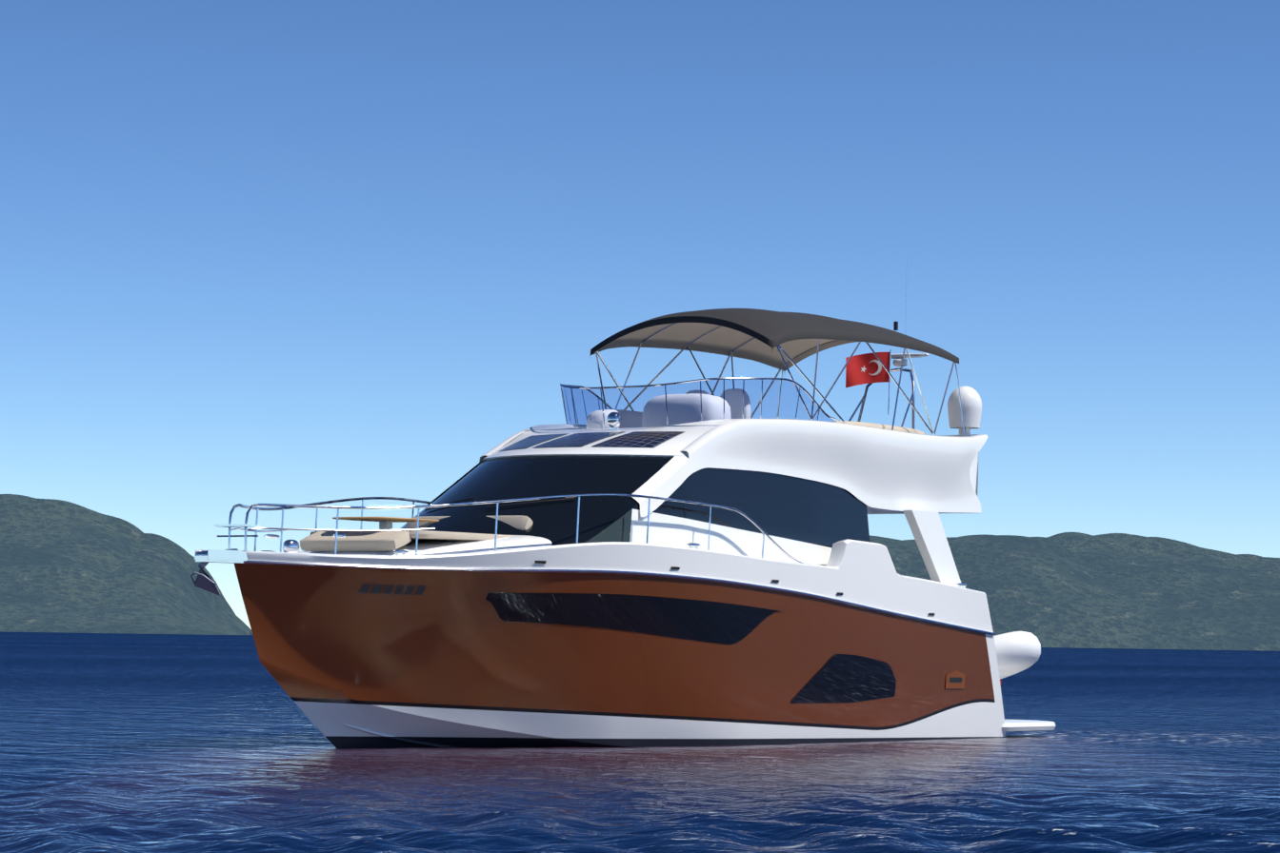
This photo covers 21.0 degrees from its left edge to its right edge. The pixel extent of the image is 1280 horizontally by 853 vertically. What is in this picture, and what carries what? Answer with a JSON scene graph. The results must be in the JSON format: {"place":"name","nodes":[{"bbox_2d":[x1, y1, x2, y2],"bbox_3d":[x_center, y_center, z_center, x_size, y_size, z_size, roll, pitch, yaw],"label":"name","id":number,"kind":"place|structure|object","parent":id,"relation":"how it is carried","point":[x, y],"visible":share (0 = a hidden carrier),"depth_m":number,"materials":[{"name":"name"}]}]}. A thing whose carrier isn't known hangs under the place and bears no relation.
{"place":"outdoors","nodes":[
{"label":"outdoors","id":0,"kind":"place"},
{"bbox_2d":[0,494,252,635],"bbox_3d":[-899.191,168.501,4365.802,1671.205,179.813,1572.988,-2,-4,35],"label":"hill","id":1,"kind":"structure","parent":0,"point":[66,567],"depth_m":3964.16,"materials":[{"name":"green plant"}]},
{"bbox_2d":[0,631,1279,852],"bbox_3d":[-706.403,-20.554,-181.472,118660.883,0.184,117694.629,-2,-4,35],"label":"sea","id":2,"kind":"structure","parent":0,"point":[158,744],"depth_m":35.49,"materials":[{"name":"liquid"}]},
{"bbox_2d":[234,563,1006,748],"bbox_3d":[-0.416,3.670,47.699,4.560,3.172,15.550,-2,-4,35],"label":"hull","id":3,"kind":"object","parent":2,"relation":"in","point":[449,659],"visible":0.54,"depth_m":44.37,"materials":[{"name":"paint"}]},
{"bbox_2d":[246,419,993,632],"bbox_3d":[-0.519,1.238,47.652,4.611,3.059,15.133,-2,-4,35],"label":"superstructure","id":4,"kind":"object","parent":3,"relation":"on","point":[921,482],"visible":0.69,"depth_m":48.36,"materials":[{"name":"white"}]},
{"bbox_2d":[300,515,533,551],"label":"sun lounge cushions","id":5,"kind":"object","parent":4,"relation":"on","point":[358,541],"visible":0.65,"depth_m":43.36,"materials":[{"name":"beige fabric"}]},
{"bbox_2d":[499,431,684,451],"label":"solar panels","id":6,"kind":"object","parent":4,"relation":"on","point":[643,439],"visible":0.98,"depth_m":47.02,"materials":[{"name":"glass"}]},
{"bbox_2d":[194,256,995,635],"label":"metal railings","id":7,"kind":"object","parent":4,"relation":"attached to","point":[291,546],"visible":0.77,"depth_m":46.11,"materials":[{"name":"silver metal"}]},
{"bbox_2d":[190,548,238,596],"bbox_3d":[-5.077,1.736,41.199,0.340,0.578,0.733,-2,-4,35],"label":"anchor","id":8,"kind":"object","parent":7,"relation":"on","point":[204,581],"visible":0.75,"depth_m":41.10,"materials":[{"name":"silver metal"}]},
{"bbox_2d":[589,308,959,371],"bbox_3d":[2.077,-1.260,51.417,3.180,0.881,5.220,-2,-4,35],"label":"bimini canopy","id":9,"kind":"object","parent":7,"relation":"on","point":[791,334],"visible":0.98,"depth_m":50.93,"materials":[{"name":"black fabric"}]},
{"bbox_2d":[845,352,889,387],"bbox_3d":[3.573,-0.886,54.005,0.701,0.582,0.049,1,-4,-4],"label":"flag","id":10,"kind":"object","parent":7,"relation":"attached to","point":[865,369],"visible":1,"depth_m":54.00,"materials":[{"name":"red fabric"}]},
{"bbox_2d":[890,353,981,437],"bbox_3d":[4.497,-0.464,53.645,0.533,1.430,2.384,3,-4,-32],"label":"radar dome","id":11,"kind":"object","parent":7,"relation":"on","point":[971,404],"visible":0.9,"depth_m":52.67,"materials":[{"name":"white plastic"}]},
{"bbox_2d":[399,455,869,565],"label":"cabin windows","id":12,"kind":"structure","parent":4,"relation":"on","point":[806,521],"depth_m":46.18,"materials":[{"name":"black glass"}]},
{"bbox_2d":[424,321,898,511],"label":"black fittings","id":13,"kind":"object","parent":12,"relation":"on","point":[895,326],"visible":0.88,"depth_m":45.17,"materials":[{"name":"black rubber"}]},
{"bbox_2d":[359,560,934,616],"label":"fittings","id":14,"kind":"object","parent":4,"relation":"on","point":[377,589],"visible":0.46,"depth_m":42.44,"materials":[{"name":"black metal"}]},
{"bbox_2d":[561,379,836,427],"bbox_3d":[0.540,-0.255,49.208,3.598,0.718,2.960,-2,-4,35],"label":"windscreen","id":15,"kind":"object","parent":4,"relation":"on","point":[662,404],"visible":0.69,"depth_m":48.17,"materials":[{"name":"blue"}]},
{"bbox_2d":[586,388,926,435],"bbox_3d":[1.839,0.094,51.026,3.180,1.014,6.350,-2,-4,35],"label":"flybridge seating","id":16,"kind":"object","parent":4,"relation":"on","point":[678,409],"visible":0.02,"depth_m":48.37,"materials":[{"name":"white leather"}]},
{"bbox_2d":[485,592,896,703],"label":"hull windows","id":17,"kind":"structure","parent":3,"relation":"in","point":[841,678],"depth_m":45.47,"materials":[{"name":"black glass"}]},
{"bbox_2d":[945,670,965,688],"bbox_3d":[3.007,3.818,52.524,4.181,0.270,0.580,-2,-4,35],"label":"hull vent","id":18,"kind":"object","parent":3,"relation":"on","point":[955,679],"visible":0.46,"depth_m":51.32,"materials":[{"name":"brown metal"}]},
{"bbox_2d":[1001,720,1056,732],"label":"swim platform","id":19,"kind":"structure","parent":3,"relation":"attached to","point":[1023,726],"depth_m":53.27,"materials":[{"name":"white plastic"}]},
{"bbox_2d":[993,631,1040,679],"bbox_3d":[4.670,3.659,54.500,3.637,0.883,1.560,-2,-4,35],"label":"tender","id":20,"kind":"object","parent":19,"relation":"on","point":[1018,651],"visible":0.29,"depth_m":53.33,"materials":[{"name":"white plastic"}]},
{"bbox_2d":[0,0,1279,629],"label":"sky","id":21,"kind":"structure","parent":0,"point":[252,251],"materials":[{"name":"blue"}]},
{"bbox_2d":[869,532,1279,651],"bbox_3d":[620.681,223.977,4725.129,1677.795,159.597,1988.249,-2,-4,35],"label":"hill","id":22,"kind":"structure","parent":0,"point":[1085,590],"depth_m":4160.29,"materials":[{"name":"green plant"}]}
]}

